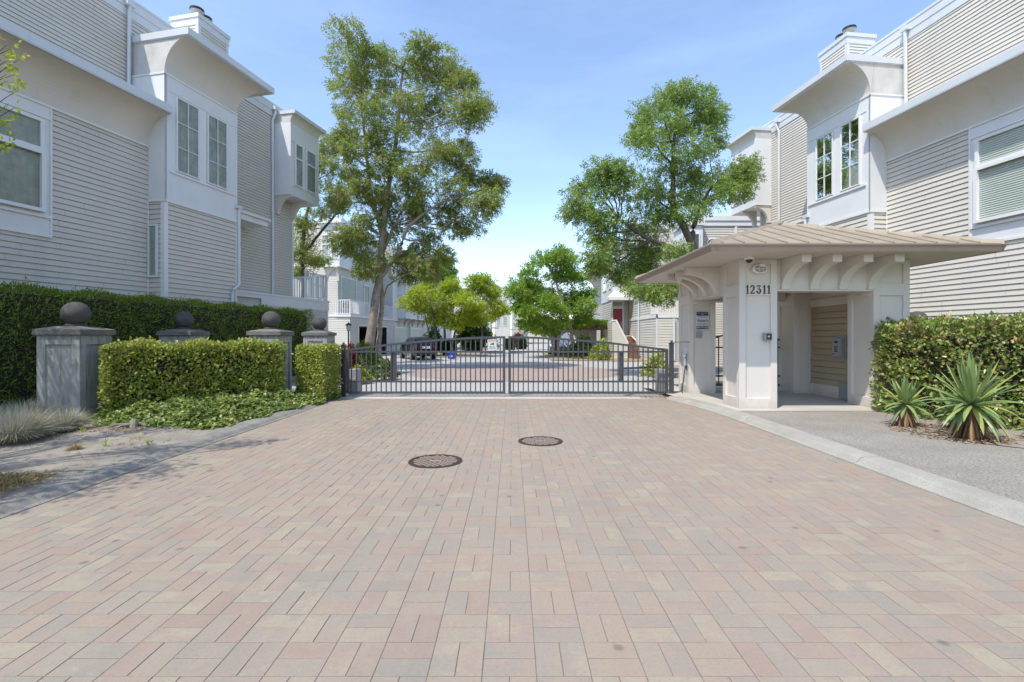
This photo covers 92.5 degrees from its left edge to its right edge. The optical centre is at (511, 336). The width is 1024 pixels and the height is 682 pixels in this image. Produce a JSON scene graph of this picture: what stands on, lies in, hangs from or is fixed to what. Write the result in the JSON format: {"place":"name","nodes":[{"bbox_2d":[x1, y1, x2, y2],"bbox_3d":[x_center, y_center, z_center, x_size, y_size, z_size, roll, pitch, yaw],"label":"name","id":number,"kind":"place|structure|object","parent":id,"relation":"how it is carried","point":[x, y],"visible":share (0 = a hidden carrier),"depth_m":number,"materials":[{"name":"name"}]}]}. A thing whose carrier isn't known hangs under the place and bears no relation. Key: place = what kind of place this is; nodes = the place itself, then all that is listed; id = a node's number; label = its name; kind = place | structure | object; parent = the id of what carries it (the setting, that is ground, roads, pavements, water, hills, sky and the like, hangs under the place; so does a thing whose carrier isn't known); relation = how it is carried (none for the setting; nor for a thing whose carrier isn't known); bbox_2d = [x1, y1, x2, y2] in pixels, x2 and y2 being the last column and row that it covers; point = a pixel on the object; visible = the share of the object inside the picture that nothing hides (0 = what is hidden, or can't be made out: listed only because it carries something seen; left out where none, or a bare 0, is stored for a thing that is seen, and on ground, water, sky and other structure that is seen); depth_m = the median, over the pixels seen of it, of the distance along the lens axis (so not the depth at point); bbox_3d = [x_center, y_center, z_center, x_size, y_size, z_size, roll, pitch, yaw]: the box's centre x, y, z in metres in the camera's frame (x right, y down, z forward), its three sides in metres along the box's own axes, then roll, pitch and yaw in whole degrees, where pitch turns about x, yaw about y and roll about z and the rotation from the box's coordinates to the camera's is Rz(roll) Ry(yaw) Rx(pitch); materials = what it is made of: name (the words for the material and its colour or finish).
{"place":"outdoors","nodes":[
{"label":"outdoors","id":0,"kind":"place"},
{"bbox_2d":[0,467,67,491],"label":"dry grass","id":1,"kind":"structure","parent":0,"point":[6,481],"depth_m":4.43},
{"bbox_2d":[0,386,340,499],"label":"soil bed","id":2,"kind":"object","parent":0,"point":[46,452],"visible":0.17,"depth_m":5.79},
{"bbox_2d":[0,36,31,152],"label":"maple tree","id":3,"kind":"object","parent":2,"relation":"on","point":[11,70],"visible":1,"depth_m":4.69,"materials":[{"name":"green plant"}]},
{"bbox_2d":[0,396,72,418],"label":"fescue tuft","id":4,"kind":"object","parent":2,"relation":"on","point":[26,405],"visible":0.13,"depth_m":7.31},
{"bbox_2d":[0,401,73,444],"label":"fescue tuft","id":5,"kind":"object","parent":2,"relation":"on","point":[17,428],"visible":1,"depth_m":6.20,"materials":[{"name":"plant"}]},
{"bbox_2d":[29,405,103,433],"bbox_3d":[-6.379,1.154,6.933,0.997,0.398,0.972,0,0,0],"label":"fescue tuft","id":6,"kind":"object","parent":2,"relation":"on","point":[77,422],"visible":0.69,"depth_m":6.88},
{"bbox_2d":[32,302,115,415],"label":"stone pillar","id":7,"kind":"structure","parent":2,"relation":"on","point":[68,358],"depth_m":7.96,"materials":[{"name":"stone"}]},
{"bbox_2d":[65,440,85,451],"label":"dead clump","id":8,"kind":"object","parent":2,"relation":"on","point":[75,447],"visible":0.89,"depth_m":5.74,"materials":[{"name":"brown plant"}]},
{"bbox_2d":[101,419,149,429],"bbox_3d":[-5.511,1.273,7.019,0.623,0.176,0.291,0,0,-30],"label":"tree stump","id":9,"kind":"object","parent":2,"relation":"on","point":[133,423],"visible":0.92,"depth_m":7.03,"materials":[{"name":"grey wood"}]},
{"bbox_2d":[83,424,167,432],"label":"leaf litter","id":10,"kind":"object","parent":2,"relation":"on","point":[139,427],"visible":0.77,"depth_m":6.87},
{"bbox_2d":[17,415,246,474],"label":"leaf litter","id":11,"kind":"object","parent":2,"relation":"on","point":[134,439],"visible":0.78,"depth_m":6.08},
{"bbox_2d":[0,276,313,413],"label":"cedar hedge","id":12,"kind":"object","parent":2,"relation":"on","point":[23,315],"visible":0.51,"depth_m":10.14,"materials":[{"name":"plant"}]},
{"bbox_2d":[156,311,209,342],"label":"stone pillar","id":13,"kind":"structure","parent":2,"relation":"on","point":[183,323],"depth_m":11.16,"materials":[{"name":"stone"}]},
{"bbox_2d":[91,336,288,414],"bbox_3d":[-6.043,0.712,9.564,1.539,1.490,3.450,0,0,45],"label":"clipped hedge","id":14,"kind":"object","parent":2,"relation":"on","point":[153,370],"visible":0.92,"depth_m":8.91,"materials":[{"name":"green plant"}]},
{"bbox_2d":[82,388,341,429],"bbox_3d":[-5.465,1.198,9.033,3.226,0.424,4.583,0,0,0],"label":"ivy","id":15,"kind":"object","parent":2,"relation":"on","point":[210,410],"visible":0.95,"depth_m":7.97,"materials":[{"name":"green plant"}]},
{"bbox_2d":[246,311,293,389],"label":"stone pillar","id":16,"kind":"structure","parent":2,"relation":"on","point":[271,331],"depth_m":11.23,"materials":[{"name":"stone"}]},
{"bbox_2d":[291,342,343,398],"bbox_3d":[-4.436,0.706,10.950,1.146,1.306,1.214,0,0,0],"label":"clipped hedge","id":17,"kind":"object","parent":2,"relation":"on","point":[316,366],"visible":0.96,"depth_m":10.70,"materials":[{"name":"green plant"}]},
{"bbox_2d":[301,317,336,372],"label":"stone pillar","id":18,"kind":"structure","parent":2,"relation":"on","point":[319,334],"depth_m":14.04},
{"bbox_2d":[338,342,360,368],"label":"red shrub","id":19,"kind":"object","parent":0,"point":[350,346],"visible":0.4,"depth_m":15.91,"materials":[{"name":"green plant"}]},
{"bbox_2d":[462,283,498,343],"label":"row house","id":20,"kind":"structure","parent":0,"point":[490,323],"depth_m":75.00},
{"bbox_2d":[494,289,516,343],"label":"row house","id":21,"kind":"structure","parent":0,"point":[504,329],"depth_m":91.98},
{"bbox_2d":[292,344,722,393],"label":"road","id":22,"kind":"structure","parent":0,"point":[676,381],"depth_m":16.05,"materials":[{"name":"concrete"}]},
{"bbox_2d":[352,364,374,382],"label":"shrub","id":23,"kind":"object","parent":22,"relation":"on","point":[364,374],"visible":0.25,"depth_m":14.50,"materials":[{"name":"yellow plant"}]},
{"bbox_2d":[294,218,451,354],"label":"row house","id":24,"kind":"structure","parent":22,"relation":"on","point":[349,297],"depth_m":35.13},
{"bbox_2d":[322,235,328,257],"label":"window","id":25,"kind":"structure","parent":24,"relation":"in","point":[324,245],"depth_m":33.16,"materials":[{"name":"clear glass"}]},
{"bbox_2d":[341,276,356,309],"bbox_3d":[-11.648,-3.050,35.015,0.050,2.300,2.550,0,0,6],"label":"window","id":26,"kind":"structure","parent":24,"relation":"in","point":[348,285],"depth_m":34.80,"materials":[{"name":"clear glass"}]},
{"bbox_2d":[363,285,369,315],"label":"window","id":27,"kind":"structure","parent":24,"relation":"in","point":[366,289],"depth_m":38.17,"materials":[{"name":"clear glass"}]},
{"bbox_2d":[395,328,404,350],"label":"garage door","id":28,"kind":"structure","parent":24,"relation":"in","point":[399,332],"depth_m":42.82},
{"bbox_2d":[411,329,419,336],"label":"garage door","id":29,"kind":"structure","parent":24,"relation":"in","point":[414,332],"depth_m":47.45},
{"bbox_2d":[367,357,399,379],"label":"shrub","id":30,"kind":"object","parent":22,"relation":"on","point":[383,370],"visible":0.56,"depth_m":15.60,"materials":[{"name":"green plant"}]},
{"bbox_2d":[402,337,437,359],"bbox_3d":[-5.896,0.693,30.593,1.728,1.365,3.760,0,0,-27],"label":"parked car","id":31,"kind":"object","parent":22,"relation":"on","point":[418,345],"visible":0.47,"depth_m":29.16,"materials":[{"name":"paint"}]},
{"bbox_2d":[398,348,498,356],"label":"bark verge","id":32,"kind":"structure","parent":22,"relation":"on","point":[468,354],"depth_m":37.82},
{"bbox_2d":[420,325,444,353],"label":"shrub","id":33,"kind":"object","parent":32,"relation":"on","point":[431,334],"visible":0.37,"depth_m":36.29,"materials":[{"name":"green plant"}]},
{"bbox_2d":[395,275,493,356],"bbox_3d":[-4.669,-1.347,34.211,6.705,6.096,4.740,0,0,0],"label":"maple tree","id":34,"kind":"object","parent":32,"relation":"on","point":[466,314],"visible":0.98,"depth_m":33.93,"materials":[{"name":"green plant"}]},
{"bbox_2d":[435,262,459,338],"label":"garden tree","id":35,"kind":"object","parent":32,"relation":"on","point":[452,272],"visible":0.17,"depth_m":49.88,"materials":[{"name":"green plant"}]},
{"bbox_2d":[442,338,457,354],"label":"box hedge","id":36,"kind":"object","parent":32,"relation":"on","point":[448,345],"visible":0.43,"depth_m":37.05,"materials":[{"name":"green plant"}]},
{"bbox_2d":[449,312,492,350],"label":"evergreen bush","id":37,"kind":"object","parent":32,"relation":"on","point":[469,331],"visible":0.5,"depth_m":42.50,"materials":[{"name":"green plant"}]},
{"bbox_2d":[461,272,509,353],"bbox_3d":[-2.259,-1.833,39.772,4.325,6.823,3.615,0,0,-25],"label":"maple tree","id":38,"kind":"object","parent":32,"relation":"on","point":[499,309],"visible":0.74,"depth_m":39.27,"materials":[{"name":"green plant"}]},
{"bbox_2d":[505,338,514,349],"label":"box hedge","id":39,"kind":"object","parent":22,"relation":"on","point":[506,343],"visible":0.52,"depth_m":52.06,"materials":[{"name":"green plant"}]},
{"bbox_2d":[407,365,616,380],"bbox_3d":[0.100,1.395,19.900,8.600,0.001,9.200,0,0,0],"label":"brick circle","id":40,"kind":"object","parent":22,"relation":"on","point":[516,373],"visible":0.63,"depth_m":18.60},
{"bbox_2d":[516,338,526,348],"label":"box hedge","id":41,"kind":"object","parent":22,"relation":"on","point":[521,344],"visible":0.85,"depth_m":54.02,"materials":[{"name":"green plant"}]},
{"bbox_2d":[531,318,564,336],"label":"maple tree","id":42,"kind":"object","parent":22,"relation":"on","point":[536,333],"visible":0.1,"depth_m":52.28,"materials":[{"name":"green plant"}]},
{"bbox_2d":[544,353,646,360],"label":"dry verge","id":43,"kind":"structure","parent":22,"relation":"on","point":[571,358],"depth_m":30.86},
{"bbox_2d":[496,242,600,356],"bbox_3d":[2.510,-2.322,33.119,7.155,7.660,5.377,0,0,0],"label":"street tree","id":44,"kind":"object","parent":43,"relation":"on","point":[526,291],"visible":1,"depth_m":32.35,"materials":[{"name":"green plant"}]},
{"bbox_2d":[547,333,571,353],"bbox_3d":[4.002,0.523,39.510,2.160,1.706,4.700,0,0,10],"label":"parked car","id":45,"kind":"object","parent":43,"relation":"on","point":[566,335],"visible":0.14,"depth_m":37.52,"materials":[{"name":"silver metal"}]},
{"bbox_2d":[557,330,595,354],"bbox_3d":[4.700,0.225,36.135,3.200,2.290,0.430,0,0,0],"label":"arched portal","id":46,"kind":"object","parent":43,"relation":"on","point":[591,333],"visible":0.33,"depth_m":35.99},
{"bbox_2d":[566,333,592,357],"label":"shrub","id":47,"kind":"object","parent":43,"relation":"on","point":[583,337],"visible":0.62,"depth_m":30.91,"materials":[{"name":"green plant"}]},
{"bbox_2d":[552,319,607,355],"bbox_3d":[5.111,0.040,35.944,4.821,2.719,3.712,0,0,0],"label":"pergola","id":48,"kind":"object","parent":43,"relation":"on","point":[600,325],"visible":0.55,"depth_m":34.51,"materials":[{"name":"green wood"}]},
{"bbox_2d":[587,338,611,359],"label":"shrub","id":49,"kind":"object","parent":43,"relation":"on","point":[600,349],"visible":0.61,"depth_m":28.96,"materials":[{"name":"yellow plant"}]},
{"bbox_2d":[585,221,678,361],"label":"row house","id":50,"kind":"structure","parent":43,"relation":"on","point":[630,321],"depth_m":31.45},
{"bbox_2d":[613,309,621,328],"bbox_3d":[7.245,-1.030,33.715,0.690,1.800,0.090,0,0,0],"label":"door","id":51,"kind":"structure","parent":50,"relation":"in","point":[617,313],"depth_m":33.71,"materials":[{"name":"red paint"}]},
{"bbox_2d":[668,365,722,383],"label":"planting island","id":52,"kind":"structure","parent":22,"relation":"on","point":[676,371],"depth_m":17.47,"materials":[{"name":"concrete"}]},
{"bbox_2d":[639,353,668,378],"bbox_3d":[4.526,0.872,15.376,0.944,0.982,1.066,0,0,-42],"label":"shrub","id":53,"kind":"object","parent":52,"relation":"on","point":[655,364],"visible":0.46,"depth_m":15.28,"materials":[{"name":"green plant"}]},
{"bbox_2d":[553,73,766,311],"bbox_3d":[5.174,-4.167,17.215,7.417,10.326,4.495,0,0,0],"label":"ash tree","id":54,"kind":"object","parent":52,"relation":"on","point":[733,181],"visible":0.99,"depth_m":16.52,"materials":[{"name":"green plant"}]},
{"bbox_2d":[671,216,759,363],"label":"row house","id":55,"kind":"structure","parent":22,"relation":"on","point":[709,229],"depth_m":24.98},
{"bbox_2d":[689,233,699,250],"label":"window","id":56,"kind":"structure","parent":55,"relation":"in","point":[697,236],"depth_m":24.58,"materials":[{"name":"clear glass"}]},
{"bbox_2d":[0,399,1021,681],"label":"driveway base","id":57,"kind":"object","parent":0,"point":[510,573],"depth_m":2.48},
{"bbox_2d":[0,397,339,518],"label":"kerb","id":58,"kind":"structure","parent":57,"relation":"on","point":[12,505],"depth_m":5.13,"materials":[{"name":"concrete"}]},
{"bbox_2d":[339,394,668,398],"bbox_3d":[-0.075,1.399,11.525,8.350,0.001,0.950,0,0,0],"label":"gate threshold","id":59,"kind":"object","parent":57,"relation":"on","point":[498,396],"visible":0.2,"depth_m":11.47,"materials":[{"name":"concrete"}]},
{"bbox_2d":[341,342,346,396],"bbox_3d":[-3.930,0.772,11.430,0.110,1.295,0.110,0,0,0],"label":"gate post","id":60,"kind":"object","parent":59,"relation":"on","point":[343,370],"visible":0.9,"depth_m":11.38,"materials":[{"name":"black metal"}]},
{"bbox_2d":[346,336,504,393],"bbox_3d":[-2.007,0.658,11.635,3.705,1.345,0.464,0,0,0],"label":"gate leaf","id":61,"kind":"object","parent":60,"relation":"attached to","point":[393,367],"visible":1,"depth_m":11.42,"materials":[{"name":"grey paint"}]},
{"bbox_2d":[488,339,496,350],"bbox_3d":[-0.463,0.190,11.397,0.215,0.270,0.006,0,0,0],"label":"warning notice","id":62,"kind":"object","parent":61,"relation":"attached to","point":[492,344],"visible":1,"depth_m":11.40,"materials":[{"name":"white"}]},
{"bbox_2d":[349,369,360,394],"bbox_3d":[-3.810,1.090,11.872,0.220,0.620,0.256,0,0,0],"label":"gate motor","id":63,"kind":"object","parent":59,"relation":"on","point":[354,379],"visible":0.6,"depth_m":11.75,"materials":[{"name":"grey metal"}]},
{"bbox_2d":[655,369,666,394],"bbox_3d":[3.610,1.090,11.872,0.220,0.620,0.256,0,0,0],"label":"gate motor","id":64,"kind":"object","parent":59,"relation":"on","point":[660,379],"visible":0.4,"depth_m":11.75,"materials":[{"name":"grey metal"}]},
{"bbox_2d":[668,340,674,395],"bbox_3d":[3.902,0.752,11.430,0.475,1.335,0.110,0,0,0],"label":"gate post","id":65,"kind":"object","parent":59,"relation":"on","point":[671,367],"visible":0.89,"depth_m":11.38,"materials":[{"name":"metal"}]},
{"bbox_2d":[508,336,667,393],"bbox_3d":[1.778,0.658,11.635,3.725,1.345,0.464,0,0,0],"label":"gate leaf","id":66,"kind":"object","parent":65,"relation":"attached to","point":[620,366],"visible":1,"depth_m":11.42,"materials":[{"name":"grey paint"}]},
{"bbox_2d":[0,399,1023,681],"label":"driveway pavers","id":67,"kind":"object","parent":57,"relation":"on","point":[828,509],"visible":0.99,"depth_m":3.05,"materials":[{"name":"brick"}]},
{"bbox_2d":[408,454,461,467],"bbox_3d":[-0.860,1.401,5.510,0.604,0.018,0.604,0,0,0],"label":"manhole cover","id":68,"kind":"object","parent":67,"relation":"on","point":[436,461],"visible":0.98,"depth_m":5.48,"materials":[{"name":"metal"}]},
{"bbox_2d":[518,436,562,445],"bbox_3d":[0.382,1.401,6.565,0.600,0.018,0.600,0,0,0],"label":"manhole cover","id":69,"kind":"object","parent":67,"relation":"on","point":[540,441],"visible":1,"depth_m":6.54,"materials":[{"name":"metal"}]},
{"bbox_2d":[665,396,1023,527],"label":"kerb","id":70,"kind":"structure","parent":57,"relation":"on","point":[996,506],"depth_m":4.97,"materials":[{"name":"concrete"}]},
{"bbox_2d":[135,0,936,335],"label":"sky","id":71,"kind":"structure","parent":0,"point":[562,75],"materials":[{"name":"blue"}]},
{"bbox_2d":[741,411,1023,502],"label":"pavement","id":72,"kind":"structure","parent":0,"point":[996,469],"depth_m":5.81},
{"bbox_2d":[641,385,894,410],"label":"gatehouse slab","id":73,"kind":"structure","parent":72,"relation":"on","point":[787,401],"depth_m":10.00,"materials":[{"name":"concrete"}]},
{"bbox_2d":[635,220,1007,407],"bbox_3d":[5.740,-0.604,10.600,4.981,3.852,5.059,0,0,0],"label":"gatehouse","id":74,"kind":"object","parent":73,"relation":"on","point":[810,294],"visible":0.96,"depth_m":9.09,"materials":[{"name":"beige paint"}]},
{"bbox_2d":[682,347,687,392],"bbox_3d":[4.077,0.792,11.527,0.132,1.103,0.230,0,0,29],"label":"junction box","id":75,"kind":"object","parent":74,"relation":"attached to","point":[685,352],"visible":0.98,"depth_m":11.52,"materials":[{"name":"paint"}]},
{"bbox_2d":[696,312,708,329],"bbox_3d":[4.447,-0.375,11.456,0.285,0.420,0.032,0,0,0],"label":"towing sign","id":76,"kind":"object","parent":74,"relation":"attached to","point":[702,320],"visible":1,"depth_m":11.44,"materials":[{"name":"white"}]},
{"bbox_2d":[730,298,734,308],"bbox_3d":[4.221,-0.635,9.390,0.006,0.210,0.180,0,0,0],"label":"paper notice","id":77,"kind":"object","parent":74,"relation":"attached to","point":[732,303],"visible":1,"depth_m":9.37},
{"bbox_2d":[716,335,779,385],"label":"side gate","id":78,"kind":"structure","parent":74,"relation":"attached to","point":[718,375],"depth_m":11.99,"materials":[{"name":"black metal"}]},
{"bbox_2d":[744,256,753,262],"bbox_3d":[4.220,-1.370,8.720,0.170,0.120,0.170,0,0,0],"label":"dome camera","id":79,"kind":"object","parent":74,"relation":"attached to","point":[749,259],"visible":1,"depth_m":8.67,"materials":[{"name":"white plastic"}]},
{"bbox_2d":[751,264,767,273],"bbox_3d":[4.550,-1.245,8.987,0.284,0.176,0.126,0,0,0],"label":"bulkhead lamp","id":80,"kind":"object","parent":74,"relation":"attached to","point":[759,268],"visible":1,"depth_m":8.97,"materials":[{"name":"white plastic"}]},
{"bbox_2d":[763,333,771,340],"bbox_3d":[4.692,-0.003,9.001,0.135,0.145,0.099,0,0,0],"label":"card reader","id":81,"kind":"object","parent":74,"relation":"attached to","point":[767,336],"visible":1,"depth_m":8.96,"materials":[{"name":"grey metal"}]},
{"bbox_2d":[832,336,846,358],"bbox_3d":[6.912,0.225,10.360,0.117,0.490,0.320,0,0,0],"label":"intercom","id":82,"kind":"object","parent":74,"relation":"attached to","point":[839,347],"visible":1,"depth_m":10.27,"materials":[{"name":"grey metal"}]},
{"bbox_2d":[839,381,846,399],"bbox_3d":[6.915,1.115,10.180,0.050,0.370,0.320,0,0,0],"label":"meter box","id":83,"kind":"object","parent":74,"relation":"attached to","point":[842,389],"visible":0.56,"depth_m":10.19,"materials":[{"name":"grey metal"}]},
{"bbox_2d":[724,0,1023,335],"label":"townhouse","id":84,"kind":"structure","parent":72,"relation":"on","point":[915,123],"depth_m":12.73,"materials":[{"name":"beige"}]},
{"bbox_2d":[815,130,833,200],"bbox_3d":[9.714,-5.300,15.245,0.110,1.960,0.712,0,0,-3],"label":"window","id":85,"kind":"structure","parent":84,"relation":"in","point":[824,145],"depth_m":15.23,"materials":[{"name":"clear glass"}]},
{"bbox_2d":[840,115,860,191],"bbox_3d":[9.838,-5.300,14.262,0.110,1.960,0.712,0,0,-3],"label":"window","id":86,"kind":"structure","parent":84,"relation":"in","point":[850,132],"depth_m":14.25,"materials":[{"name":"clear glass"}]},
{"bbox_2d":[974,121,1023,223],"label":"window","id":87,"kind":"structure","parent":84,"relation":"in","point":[1000,186],"depth_m":10.80,"materials":[{"name":"white glass"}]},
{"bbox_2d":[894,409,1023,447],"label":"planting bed","id":88,"kind":"object","parent":72,"relation":"on","point":[1016,434],"visible":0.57,"depth_m":6.74,"materials":[{"name":"brown soil"}]},
{"bbox_2d":[879,375,936,427],"bbox_3d":[5.839,1.003,7.274,0.732,0.874,0.756,0,0,33],"label":"yucca","id":89,"kind":"object","parent":88,"relation":"on","point":[904,408],"visible":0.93,"depth_m":7.19,"materials":[{"name":"green plant"}]},
{"bbox_2d":[867,310,1023,430],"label":"laurel hedge","id":90,"kind":"object","parent":88,"relation":"on","point":[927,356],"visible":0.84,"depth_m":7.76,"materials":[{"name":"green plant"}]},
{"bbox_2d":[933,388,962,428],"bbox_3d":[6.342,1.080,6.994,0.604,0.734,0.650,0,0,26],"label":"yucca","id":91,"kind":"object","parent":88,"relation":"on","point":[949,421],"visible":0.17,"depth_m":7.01,"materials":[{"name":"green plant"}]},
{"bbox_2d":[885,422,1019,443],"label":"leaf litter","id":92,"kind":"object","parent":88,"relation":"on","point":[940,436],"visible":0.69,"depth_m":6.52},
{"bbox_2d":[912,353,1023,442],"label":"yucca","id":93,"kind":"object","parent":88,"relation":"on","point":[970,414],"visible":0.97,"depth_m":6.24,"materials":[{"name":"green plant"}]},
{"label":"ground","id":94,"kind":"structure","parent":0,"visible":0},
{"bbox_2d":[294,134,352,297],"bbox_3d":[-9.010,-4.202,23.384,3.886,11.358,2.904,0,0,0],"label":"ash tree","id":95,"kind":"object","parent":94,"relation":"on","point":[301,250],"visible":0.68,"depth_m":23.16,"materials":[{"name":"green plant"}]},
{"bbox_2d":[512,310,527,342],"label":"row house","id":96,"kind":"structure","parent":94,"relation":"on","point":[514,327],"depth_m":103.99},
{"bbox_2d":[528,333,575,342],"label":"apartment block","id":97,"kind":"structure","parent":94,"relation":"on","point":[536,340],"depth_m":117.97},
{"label":"planting island","id":98,"kind":"structure","parent":0,"visible":0},
{"bbox_2d":[339,354,370,374],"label":"shrub","id":99,"kind":"object","parent":98,"relation":"on","point":[359,363],"visible":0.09,"depth_m":16.93,"materials":[{"name":"green plant"}]},
{"bbox_2d":[339,340,382,370],"bbox_3d":[-5.635,0.727,18.320,1.692,1.359,1.534,0,0,40],"label":"shrub","id":100,"kind":"object","parent":98,"relation":"on","point":[369,354],"visible":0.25,"depth_m":18.07,"materials":[{"name":"green plant"}]},
{"bbox_2d":[319,11,512,361],"bbox_3d":[-4.021,-5.413,19.975,8.127,13.689,4.831,0,0,0],"label":"ash tree","id":101,"kind":"object","parent":98,"relation":"on","point":[383,198],"visible":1,"depth_m":19.48,"materials":[{"name":"green plant"}]},
{"label":"right side ground","id":102,"kind":"structure","parent":0,"visible":0},
{"bbox_2d":[910,311,937,339],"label":"stone pillar","id":103,"kind":"structure","parent":102,"relation":"on","point":[915,313],"depth_m":11.12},
{"label":"side ground","id":104,"kind":"structure","parent":0,"visible":0},
{"bbox_2d":[0,0,329,330],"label":"townhouse","id":105,"kind":"structure","parent":104,"relation":"on","point":[151,152],"depth_m":12.51,"materials":[{"name":"beige"}]},
{"bbox_2d":[0,103,44,212],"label":"window","id":106,"kind":"structure","parent":105,"relation":"in","point":[20,168],"depth_m":9.91,"materials":[{"name":"white glass"}]},
{"bbox_2d":[147,224,157,277],"bbox_3d":[-9.189,-2.200,12.535,0.290,1.360,0.050,0,0,12],"label":"window","id":107,"kind":"structure","parent":105,"relation":"in","point":[152,229],"depth_m":12.54,"materials":[{"name":"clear glass"}]},
{"bbox_2d":[175,96,199,179],"bbox_3d":[-8.695,-5.300,13.144,0.050,1.960,0.710,0,0,12],"label":"window","id":108,"kind":"structure","parent":105,"relation":"in","point":[187,116],"depth_m":13.14,"materials":[{"name":"white glass"}]},
{"bbox_2d":[207,113,227,189],"bbox_3d":[-8.482,-5.300,14.111,0.050,1.960,0.710,0,0,12],"label":"window","id":109,"kind":"structure","parent":105,"relation":"in","point":[217,129],"depth_m":14.10,"materials":[{"name":"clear glass"}]},
{"bbox_2d":[295,142,303,188],"bbox_3d":[-8.171,-6.560,18.830,0.060,1.640,0.480,0,0,12],"label":"window","id":110,"kind":"structure","parent":105,"relation":"in","point":[299,150],"depth_m":18.87,"materials":[{"name":"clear glass"}]},
{"bbox_2d":[306,149,316,194],"bbox_3d":[-8.012,-6.560,19.552,0.060,1.640,0.640,0,0,12],"label":"window","id":111,"kind":"structure","parent":105,"relation":"in","point":[311,158],"depth_m":19.61,"materials":[{"name":"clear glass"}]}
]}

